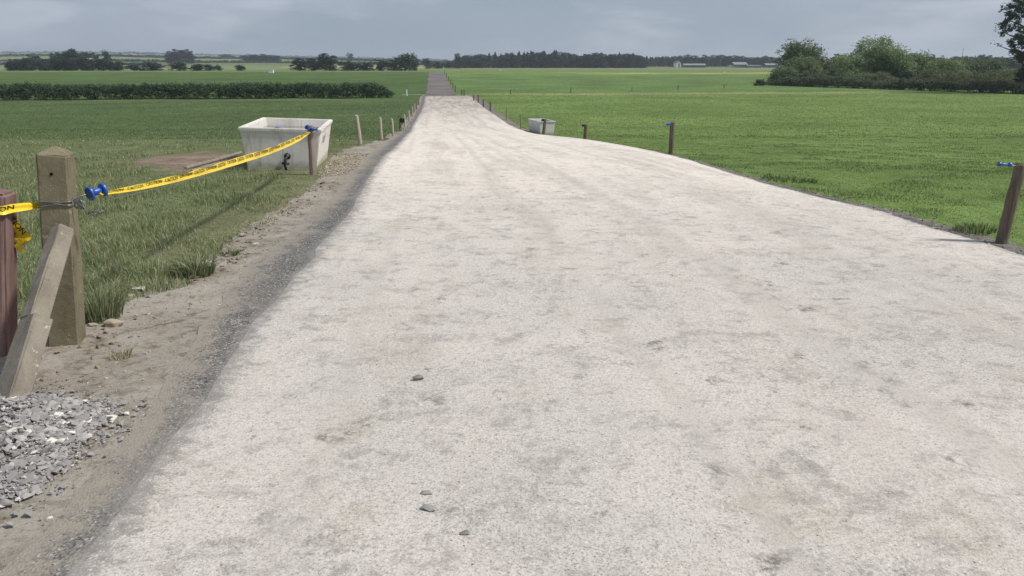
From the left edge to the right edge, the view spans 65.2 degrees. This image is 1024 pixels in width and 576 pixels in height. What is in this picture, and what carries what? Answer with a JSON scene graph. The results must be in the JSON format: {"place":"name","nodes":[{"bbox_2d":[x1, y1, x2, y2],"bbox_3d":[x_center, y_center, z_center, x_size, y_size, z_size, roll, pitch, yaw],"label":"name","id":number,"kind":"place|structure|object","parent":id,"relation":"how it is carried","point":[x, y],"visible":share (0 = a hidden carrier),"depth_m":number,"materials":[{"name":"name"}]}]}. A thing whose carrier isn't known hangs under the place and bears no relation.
{"place":"outdoors","nodes":[
{"label":"outdoors","id":0,"kind":"place"},
{"bbox_2d":[113,151,246,175],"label":"bare soil","id":1,"kind":"structure","parent":0,"point":[170,166],"depth_m":14.75,"materials":[{"name":"brown soil"}]},
{"bbox_2d":[184,151,242,169],"bbox_3d":[-5.440,-2.365,14.738,0.084,0.117,3.002,0,16,-1],"label":"wooden rail","id":2,"kind":"object","parent":1,"relation":"on","point":[212,160],"visible":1,"depth_m":14.44,"materials":[{"name":"beige wood"}]},
{"bbox_2d":[13,163,369,571],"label":"loose gravel","id":3,"kind":"structure","parent":0,"point":[58,569],"depth_m":3.31,"materials":[{"name":"grey gravel"}]},
{"bbox_2d":[0,101,419,570],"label":"dirt verge","id":4,"kind":"structure","parent":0,"point":[158,333],"depth_m":4.75,"materials":[{"name":"brown soil"}]},
{"bbox_2d":[0,498,14,506],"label":"stone","id":5,"kind":"object","parent":4,"relation":"on","point":[5,502],"visible":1,"depth_m":3.10,"materials":[{"name":"grey stone"}]},
{"bbox_2d":[0,189,17,356],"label":"wooden post","id":6,"kind":"object","parent":4,"relation":"on","point":[8,293],"visible":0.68,"depth_m":4.64,"materials":[{"name":"red wood"}]},
{"bbox_2d":[0,202,38,214],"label":"caution tape","id":7,"kind":"object","parent":6,"relation":"attached to","point":[9,209],"visible":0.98,"depth_m":4.58,"materials":[{"name":"yellow plastic"}]},
{"bbox_2d":[13,217,31,251],"bbox_3d":[-2.878,-0.315,4.650,0.155,0.215,0.037,0,16,0],"label":"caution tape","id":8,"kind":"object","parent":6,"relation":"attached to","point":[22,236],"visible":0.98,"depth_m":4.66,"materials":[{"name":"yellow plastic"}]},
{"bbox_2d":[0,224,73,398],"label":"brace","id":9,"kind":"object","parent":4,"relation":"on","point":[22,363],"visible":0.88,"depth_m":4.30,"materials":[{"name":"brown wood"}]},
{"bbox_2d":[35,146,85,346],"bbox_3d":[-2.722,-0.108,4.850,0.183,1.500,0.182,1,16,-15],"label":"wooden post","id":10,"kind":"object","parent":4,"relation":"on","point":[56,173],"visible":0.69,"depth_m":4.75,"materials":[{"name":"brown wood"}]},
{"bbox_2d":[37,196,103,215],"bbox_3d":[-2.607,-0.493,4.759,0.357,0.106,0.194,-3,16,-11],"label":"wire tie","id":11,"kind":"object","parent":10,"relation":"attached to","point":[78,200],"visible":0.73,"depth_m":4.70,"materials":[{"name":"grey metal"}]},
{"bbox_2d":[77,183,111,199],"bbox_3d":[-2.545,-0.583,4.871,0.085,0.085,0.231,10,27,32],"label":"insulator","id":12,"kind":"object","parent":10,"relation":"attached to","point":[90,193],"visible":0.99,"depth_m":4.87,"materials":[{"name":"blue plastic"}]},
{"bbox_2d":[0,370,160,527],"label":"gravel heap","id":13,"kind":"object","parent":4,"relation":"on","point":[48,428],"visible":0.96,"depth_m":3.64,"materials":[{"name":"grey gravel"}]},
{"bbox_2d":[99,319,123,326],"bbox_3d":[-2.705,0.231,5.261,0.296,0.048,0.083,-1,16,-4],"label":"stone","id":14,"kind":"object","parent":4,"relation":"on","point":[113,322],"visible":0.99,"depth_m":5.24,"materials":[{"name":"beige stone"}]},
{"bbox_2d":[83,273,148,322],"bbox_3d":[-2.809,0.069,5.391,0.678,0.280,0.659,0,16,0],"label":"grass tuft","id":15,"kind":"object","parent":4,"relation":"on","point":[105,306],"visible":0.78,"depth_m":5.40,"materials":[{"name":"green plant"}]},
{"bbox_2d":[103,346,134,360],"bbox_3d":[-2.306,0.381,4.676,0.184,0.065,0.177,0,16,0],"label":"grass tuft","id":16,"kind":"object","parent":4,"relation":"on","point":[125,354],"visible":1,"depth_m":4.68,"materials":[{"name":"green plant"}]},
{"bbox_2d":[110,253,181,279],"bbox_3d":[-2.953,-0.180,6.490,0.573,0.168,0.517,0,16,0],"label":"grass tuft","id":17,"kind":"object","parent":4,"relation":"on","point":[154,265],"visible":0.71,"depth_m":6.46,"materials":[{"name":"green plant"}]},
{"bbox_2d":[0,161,351,397],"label":"soil clods","id":18,"kind":"object","parent":4,"relation":"on","point":[82,345],"visible":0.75,"depth_m":6.04,"materials":[{"name":"brown soil"}]},
{"bbox_2d":[0,161,358,572],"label":"verge rubble","id":19,"kind":"object","parent":4,"relation":"on","point":[67,379],"visible":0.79,"depth_m":5.49,"materials":[{"name":"gravel"}]},
{"bbox_2d":[161,255,220,278],"bbox_3d":[-2.600,-0.176,6.528,0.499,0.140,0.517,0,16,0],"label":"grass tuft","id":20,"kind":"object","parent":4,"relation":"on","point":[204,268],"visible":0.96,"depth_m":6.49,"materials":[{"name":"green plant"}]},
{"bbox_2d":[219,248,241,256],"bbox_3d":[-2.532,-0.331,7.239,0.206,0.055,0.195,8,18,28],"label":"grass tuft","id":21,"kind":"object","parent":4,"relation":"on","point":[235,252],"visible":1,"depth_m":7.23,"materials":[{"name":"green plant"}]},
{"bbox_2d":[238,117,332,169],"bbox_3d":[-4.001,-2.598,14.411,1.336,0.750,2.635,0,15,-8],"label":"water trough","id":22,"kind":"object","parent":4,"relation":"on","point":[261,134],"visible":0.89,"depth_m":13.34,"materials":[{"name":"plastic"}]},
{"bbox_2d":[305,125,317,174],"bbox_3d":[-3.095,-2.076,12.490,0.193,0.930,0.148,0,16,0],"label":"fence post","id":23,"kind":"object","parent":4,"relation":"on","point":[310,138],"visible":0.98,"depth_m":12.45,"materials":[{"name":"brown wood"}]},
{"bbox_2d":[100,131,310,194],"bbox_3d":[-2.812,-1.504,8.714,0.035,0.296,7.935,-1,16,-4],"label":"caution tape","id":24,"kind":"object","parent":23,"relation":"attached to","point":[213,168],"visible":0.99,"depth_m":7.10,"materials":[{"name":"yellow plastic"}]},
{"bbox_2d":[105,131,305,200],"bbox_3d":[-2.801,-1.470,8.591,0.005,0.218,7.812,-1,16,-5],"label":"fence wire","id":25,"kind":"object","parent":23,"relation":"attached to","point":[171,184],"visible":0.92,"depth_m":5.91,"materials":[{"name":"grey metal"}]},
{"bbox_2d":[305,152,369,175],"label":"trough stones","id":26,"kind":"object","parent":4,"relation":"on","point":[342,165],"visible":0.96,"depth_m":14.15,"materials":[{"name":"gravel"}]},
{"bbox_2d":[355,115,361,143],"bbox_3d":[-3.769,-3.811,19.671,0.153,0.877,0.101,0,16,0],"label":"fence post","id":27,"kind":"object","parent":4,"relation":"on","point":[359,138],"visible":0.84,"depth_m":19.61,"materials":[{"name":"beige wood"}]},
{"bbox_2d":[0,100,419,140],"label":"field grass","id":28,"kind":"structure","parent":0,"point":[13,131],"depth_m":36.55,"materials":[{"name":"green plant"}]},
{"bbox_2d":[0,95,426,575],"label":"gravel margin","id":29,"kind":"object","parent":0,"point":[274,270],"visible":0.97,"depth_m":4.28,"materials":[{"name":"grey gravel"}]},
{"bbox_2d":[425,72,455,94],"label":"lane","id":30,"kind":"structure","parent":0,"point":[438,83],"depth_m":109.28,"materials":[{"name":"grey stone"}]},
{"bbox_2d":[0,53,1023,316],"bbox_3d":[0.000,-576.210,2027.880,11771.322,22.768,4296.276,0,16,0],"label":"field","id":31,"kind":"structure","parent":0,"point":[660,81],"depth_m":43.48,"materials":[{"name":"green plant"}]},
{"bbox_2d":[4,59,16,70],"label":"tree","id":32,"kind":"object","parent":31,"relation":"on","point":[7,65],"visible":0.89,"depth_m":291.79,"materials":[{"name":"green plant"}]},
{"bbox_2d":[18,57,32,70],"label":"tree","id":33,"kind":"object","parent":31,"relation":"on","point":[25,62],"visible":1,"depth_m":288.85,"materials":[{"name":"green plant"}]},
{"bbox_2d":[33,59,47,70],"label":"tree","id":34,"kind":"object","parent":31,"relation":"on","point":[39,63],"visible":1,"depth_m":289.05,"materials":[{"name":"green plant"}]},
{"bbox_2d":[47,57,60,70],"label":"tree","id":35,"kind":"object","parent":31,"relation":"on","point":[55,66],"visible":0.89,"depth_m":287.22,"materials":[{"name":"green plant"}]},
{"bbox_2d":[62,58,76,70],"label":"tree","id":36,"kind":"object","parent":31,"relation":"on","point":[70,64],"visible":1,"depth_m":287.29,"materials":[{"name":"green plant"}]},
{"bbox_2d":[66,48,81,69],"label":"tree","id":37,"kind":"object","parent":31,"relation":"on","point":[76,54],"visible":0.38,"depth_m":338.90,"materials":[{"name":"green plant"}]},
{"bbox_2d":[74,57,90,70],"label":"tree","id":38,"kind":"object","parent":31,"relation":"on","point":[83,67],"visible":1,"depth_m":289.38,"materials":[{"name":"green plant"}]},
{"bbox_2d":[92,58,107,70],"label":"tree","id":39,"kind":"object","parent":31,"relation":"on","point":[100,64],"visible":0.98,"depth_m":284.98,"materials":[{"name":"green plant"}]},
{"bbox_2d":[0,53,245,58],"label":"hedge","id":40,"kind":"object","parent":31,"relation":"on","point":[130,55],"visible":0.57,"depth_m":954.86,"materials":[{"name":"green plant"}]},
{"bbox_2d":[122,64,145,70],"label":"bush","id":41,"kind":"object","parent":31,"relation":"on","point":[135,67],"visible":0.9,"depth_m":292.99,"materials":[{"name":"green plant"}]},
{"bbox_2d":[139,62,165,70],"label":"bush","id":42,"kind":"object","parent":31,"relation":"on","point":[152,66],"visible":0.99,"depth_m":290.03,"materials":[{"name":"green plant"}]},
{"bbox_2d":[166,61,189,70],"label":"bush","id":43,"kind":"object","parent":31,"relation":"on","point":[180,66],"visible":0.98,"depth_m":287.89,"materials":[{"name":"green plant"}]},
{"bbox_2d":[168,49,188,63],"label":"tree","id":44,"kind":"object","parent":31,"relation":"on","point":[179,57],"visible":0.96,"depth_m":669.27,"materials":[{"name":"green plant"}]},
{"bbox_2d":[181,49,197,63],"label":"tree","id":45,"kind":"object","parent":31,"relation":"on","point":[190,59],"visible":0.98,"depth_m":676.65,"materials":[{"name":"green plant"}]},
{"bbox_2d":[0,80,394,100],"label":"hedge","id":46,"kind":"object","parent":31,"relation":"on","point":[28,90],"visible":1,"depth_m":72.77,"materials":[{"name":"green plant"}]},
{"bbox_2d":[189,64,206,70],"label":"bush","id":47,"kind":"object","parent":31,"relation":"on","point":[194,67],"visible":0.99,"depth_m":289.43,"materials":[{"name":"green plant"}]},
{"bbox_2d":[0,58,441,64],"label":"hedge","id":48,"kind":"object","parent":31,"relation":"on","point":[198,61],"visible":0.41,"depth_m":727.98,"materials":[{"name":"green plant"}]},
{"bbox_2d":[0,50,446,60],"bbox_3d":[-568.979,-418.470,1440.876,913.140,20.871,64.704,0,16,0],"label":"hedge","id":49,"kind":"object","parent":31,"relation":"on","point":[9,52],"visible":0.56,"depth_m":1443.52,"materials":[{"name":"green plant"}]},
{"bbox_2d":[289,58,308,70],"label":"tree","id":50,"kind":"object","parent":31,"relation":"on","point":[300,64],"visible":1,"depth_m":287.75,"materials":[{"name":"green plant"}]},
{"bbox_2d":[305,58,323,70],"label":"tree","id":51,"kind":"object","parent":31,"relation":"on","point":[312,66],"visible":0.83,"depth_m":290.37,"materials":[{"name":"green plant"}]},
{"bbox_2d":[316,53,344,70],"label":"tree","id":52,"kind":"object","parent":31,"relation":"on","point":[327,62],"visible":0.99,"depth_m":286.17,"materials":[{"name":"green plant"}]},
{"bbox_2d":[336,61,364,70],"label":"bush","id":53,"kind":"object","parent":31,"relation":"on","point":[350,66],"visible":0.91,"depth_m":291.04,"materials":[{"name":"green plant"}]},
{"bbox_2d":[279,56,452,62],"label":"hedge","id":54,"kind":"object","parent":31,"relation":"on","point":[339,58],"visible":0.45,"depth_m":988.16,"materials":[{"name":"green plant"}]},
{"bbox_2d":[357,61,375,70],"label":"bush","id":55,"kind":"object","parent":31,"relation":"on","point":[366,65],"visible":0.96,"depth_m":294.11,"materials":[{"name":"green plant"}]},
{"bbox_2d":[374,60,388,70],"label":"tree","id":56,"kind":"object","parent":31,"relation":"on","point":[381,65],"visible":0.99,"depth_m":288.17,"materials":[{"name":"green plant"}]},
{"bbox_2d":[384,60,398,70],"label":"tree","id":57,"kind":"object","parent":31,"relation":"on","point":[391,66],"visible":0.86,"depth_m":289.08,"materials":[{"name":"green plant"}]},
{"bbox_2d":[392,53,418,70],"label":"tree","id":58,"kind":"object","parent":31,"relation":"on","point":[405,63],"visible":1,"depth_m":284.43,"materials":[{"name":"green plant"}]},
{"bbox_2d":[421,58,432,68],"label":"tree","id":59,"kind":"object","parent":31,"relation":"on","point":[427,62],"visible":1,"depth_m":461.28,"materials":[{"name":"green plant"}]},
{"bbox_2d":[454,53,461,68],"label":"tree","id":60,"kind":"object","parent":31,"relation":"on","point":[458,62],"visible":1,"depth_m":480.09,"materials":[{"name":"green plant"}]},
{"bbox_2d":[467,57,481,67],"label":"tree","id":61,"kind":"object","parent":31,"relation":"on","point":[473,62],"visible":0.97,"depth_m":514.49,"materials":[{"name":"green plant"}]},
{"bbox_2d":[479,55,492,67],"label":"tree","id":62,"kind":"object","parent":31,"relation":"on","point":[485,62],"visible":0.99,"depth_m":516.29,"materials":[{"name":"green plant"}]},
{"bbox_2d":[496,55,510,67],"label":"tree","id":63,"kind":"object","parent":31,"relation":"on","point":[502,62],"visible":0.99,"depth_m":512.91,"materials":[{"name":"green plant"}]},
{"bbox_2d":[503,55,519,67],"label":"tree","id":64,"kind":"object","parent":31,"relation":"on","point":[511,60],"visible":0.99,"depth_m":513.53,"materials":[{"name":"green plant"}]},
{"bbox_2d":[525,52,539,67],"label":"tree","id":65,"kind":"object","parent":31,"relation":"on","point":[532,59],"visible":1,"depth_m":517.13,"materials":[{"name":"green plant"}]},
{"bbox_2d":[535,51,546,67],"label":"tree","id":66,"kind":"object","parent":31,"relation":"on","point":[540,57],"visible":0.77,"depth_m":522.25,"materials":[{"name":"green plant"}]},
{"bbox_2d":[528,118,555,134],"bbox_3d":[1.270,-6.922,34.408,0.736,0.620,1.897,-4,16,-13],"label":"water trough","id":67,"kind":"object","parent":31,"relation":"on","point":[536,126],"visible":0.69,"depth_m":33.64,"materials":[{"name":"white plastic"}]},
{"bbox_2d":[542,53,557,67],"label":"tree","id":68,"kind":"object","parent":31,"relation":"on","point":[548,62],"visible":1,"depth_m":515.34,"materials":[{"name":"green plant"}]},
{"bbox_2d":[554,52,567,67],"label":"tree","id":69,"kind":"object","parent":31,"relation":"on","point":[560,58],"visible":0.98,"depth_m":516.93,"materials":[{"name":"green plant"}]},
{"bbox_2d":[583,54,594,67],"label":"tree","id":70,"kind":"object","parent":31,"relation":"on","point":[589,59],"visible":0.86,"depth_m":515.10,"materials":[{"name":"green plant"}]},
{"bbox_2d":[589,52,604,67],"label":"tree","id":71,"kind":"object","parent":31,"relation":"on","point":[600,55],"visible":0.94,"depth_m":512.48,"materials":[{"name":"green plant"}]},
{"bbox_2d":[594,54,608,67],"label":"tree","id":72,"kind":"object","parent":31,"relation":"on","point":[603,64],"visible":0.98,"depth_m":512.50,"materials":[{"name":"green plant"}]},
{"bbox_2d":[610,54,624,67],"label":"tree","id":73,"kind":"object","parent":31,"relation":"on","point":[617,57],"visible":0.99,"depth_m":518.94,"materials":[{"name":"green plant"}]},
{"bbox_2d":[666,122,674,153],"bbox_3d":[3.716,-3.472,18.930,0.267,0.909,0.122,-8,18,-28],"label":"fence post","id":74,"kind":"object","parent":31,"relation":"on","point":[671,137],"visible":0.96,"depth_m":18.90,"materials":[{"name":"brown wood"}]},
{"bbox_2d":[682,64,705,67],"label":"shed","id":75,"kind":"structure","parent":31,"relation":"on","point":[693,65],"depth_m":566.87,"materials":[{"name":"metal"}]},
{"bbox_2d":[699,55,711,66],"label":"tree","id":76,"kind":"object","parent":31,"relation":"on","point":[704,60],"visible":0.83,"depth_m":621.91,"materials":[{"name":"green plant"}]},
{"bbox_2d":[720,55,733,66],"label":"tree","id":77,"kind":"object","parent":31,"relation":"on","point":[725,59],"visible":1,"depth_m":634.73,"materials":[{"name":"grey plant"}]},
{"bbox_2d":[729,62,747,67],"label":"shed","id":78,"kind":"structure","parent":31,"relation":"on","point":[739,64],"depth_m":558.19,"materials":[{"name":"metal"}]},
{"bbox_2d":[479,91,1023,137],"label":"pasture grass","id":79,"kind":"structure","parent":31,"relation":"on","point":[737,112],"depth_m":47.63,"materials":[{"name":"green plant"}]},
{"bbox_2d":[765,65,799,82],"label":"tree","id":80,"kind":"object","parent":31,"relation":"on","point":[781,72],"visible":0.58,"depth_m":110.98,"materials":[{"name":"green plant"}]},
{"bbox_2d":[778,53,823,74],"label":"tree","id":81,"kind":"object","parent":31,"relation":"on","point":[804,63],"visible":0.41,"depth_m":112.18,"materials":[{"name":"green plant"}]},
{"bbox_2d":[769,38,836,74],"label":"tree","id":82,"kind":"object","parent":31,"relation":"on","point":[794,48],"visible":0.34,"depth_m":115.63,"materials":[{"name":"green plant"}]},
{"bbox_2d":[792,66,836,85],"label":"scrub bank","id":83,"kind":"structure","parent":31,"relation":"on","point":[810,73],"depth_m":110.29,"materials":[{"name":"green plant"}]},
{"bbox_2d":[816,56,846,76],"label":"tree","id":84,"kind":"object","parent":31,"relation":"on","point":[833,67],"visible":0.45,"depth_m":115.22,"materials":[{"name":"green plant"}]},
{"bbox_2d":[832,51,870,76],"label":"tree","id":85,"kind":"object","parent":31,"relation":"on","point":[850,62],"visible":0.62,"depth_m":116.40,"materials":[{"name":"green plant"}]},
{"bbox_2d":[826,71,900,85],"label":"scrub bank","id":86,"kind":"structure","parent":31,"relation":"on","point":[886,76],"depth_m":105.90,"materials":[{"name":"green plant"}]},
{"bbox_2d":[848,34,917,74],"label":"tree","id":87,"kind":"object","parent":31,"relation":"on","point":[872,55],"visible":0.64,"depth_m":116.78,"materials":[{"name":"green plant"}]},
{"bbox_2d":[768,74,1023,93],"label":"hedge","id":88,"kind":"object","parent":31,"relation":"on","point":[904,83],"visible":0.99,"depth_m":96.16,"materials":[{"name":"green plant"}]},
{"bbox_2d":[877,48,914,76],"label":"tree","id":89,"kind":"object","parent":31,"relation":"on","point":[896,68],"visible":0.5,"depth_m":116.08,"materials":[{"name":"green plant"}]},
{"bbox_2d":[895,70,914,79],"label":"bush","id":90,"kind":"object","parent":31,"relation":"on","point":[907,74],"visible":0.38,"depth_m":105.47,"materials":[{"name":"green plant"}]},
{"bbox_2d":[908,49,935,81],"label":"tree","id":91,"kind":"object","parent":31,"relation":"on","point":[917,56],"visible":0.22,"depth_m":121.33,"materials":[{"name":"green plant"}]},
{"bbox_2d":[912,54,947,81],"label":"tree","id":92,"kind":"object","parent":31,"relation":"on","point":[925,62],"visible":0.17,"depth_m":120.84,"materials":[{"name":"green plant"}]},
{"bbox_2d":[921,55,975,80],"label":"tree","id":93,"kind":"object","parent":31,"relation":"on","point":[948,64],"visible":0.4,"depth_m":116.62,"materials":[{"name":"green plant"}]},
{"bbox_2d":[907,66,1022,87],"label":"scrub bank","id":94,"kind":"structure","parent":31,"relation":"on","point":[984,78],"depth_m":100.38,"materials":[{"name":"green plant"}]},
{"bbox_2d":[950,56,985,80],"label":"tree","id":95,"kind":"object","parent":31,"relation":"on","point":[968,64],"visible":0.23,"depth_m":120.56,"materials":[{"name":"green plant"}]},
{"bbox_2d":[971,57,1006,81],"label":"tree","id":96,"kind":"object","parent":31,"relation":"on","point":[996,66],"visible":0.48,"depth_m":118.30,"materials":[{"name":"green plant"}]},
{"bbox_2d":[990,0,1023,92],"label":"tree","id":97,"kind":"object","parent":31,"relation":"on","point":[1019,38],"visible":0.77,"depth_m":86.66,"materials":[{"name":"green plant"}]},
{"bbox_2d":[999,68,1019,78],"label":"bush","id":98,"kind":"object","parent":31,"relation":"on","point":[1011,71],"visible":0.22,"depth_m":105.56,"materials":[{"name":"green plant"}]},
{"bbox_2d":[1007,58,1020,69],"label":"tree","id":99,"kind":"object","parent":31,"relation":"on","point":[1014,64],"visible":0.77,"depth_m":303.58,"materials":[{"name":"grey plant"}]},
{"bbox_2d":[0,0,1023,62],"label":"sky","id":100,"kind":"structure","parent":0,"point":[433,29],"materials":[{"name":"grey"}]},
{"bbox_2d":[66,95,1023,575],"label":"road","id":101,"kind":"structure","parent":0,"point":[488,241],"depth_m":4.18,"materials":[{"name":"white stone"}]},
{"bbox_2d":[421,495,436,511],"bbox_3d":[-0.319,0.839,3.067,0.051,0.060,0.096,-11,19,-35],"label":"stone","id":102,"kind":"object","parent":101,"relation":"on","point":[428,507],"visible":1,"depth_m":3.06,"materials":[{"name":"grey stone"}]},
{"bbox_2d":[471,95,1023,254],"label":"road edge","id":103,"kind":"object","parent":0,"point":[1012,247],"visible":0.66,"depth_m":9.61,"materials":[{"name":"soil"}]},
{"bbox_2d":[760,172,817,183],"bbox_3d":[4.344,-1.732,12.624,0.951,0.143,0.958,0,16,0],"label":"grass tuft","id":104,"kind":"object","parent":103,"relation":"on","point":[783,179],"visible":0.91,"depth_m":12.54,"materials":[{"name":"green plant"}]},
{"bbox_2d":[646,149,1023,253],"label":"edge rubble","id":105,"kind":"object","parent":103,"relation":"on","point":[932,226],"visible":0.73,"depth_m":9.51,"materials":[{"name":"grey stone"}]},
{"bbox_2d":[951,220,998,234],"bbox_3d":[4.742,-0.626,8.233,0.490,0.098,0.495,0,16,0],"label":"grass tuft","id":106,"kind":"object","parent":103,"relation":"on","point":[961,227],"visible":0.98,"depth_m":8.21,"materials":[{"name":"green plant"}]},
{"bbox_2d":[994,162,1023,243],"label":"fence post","id":107,"kind":"object","parent":103,"relation":"on","point":[1009,209],"visible":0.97,"depth_m":7.56,"materials":[{"name":"brown wood"}]},
{"bbox_2d":[536,133,1023,241],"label":"short grass","id":108,"kind":"structure","parent":0,"point":[929,165],"depth_m":16.23,"materials":[{"name":"green plant"}]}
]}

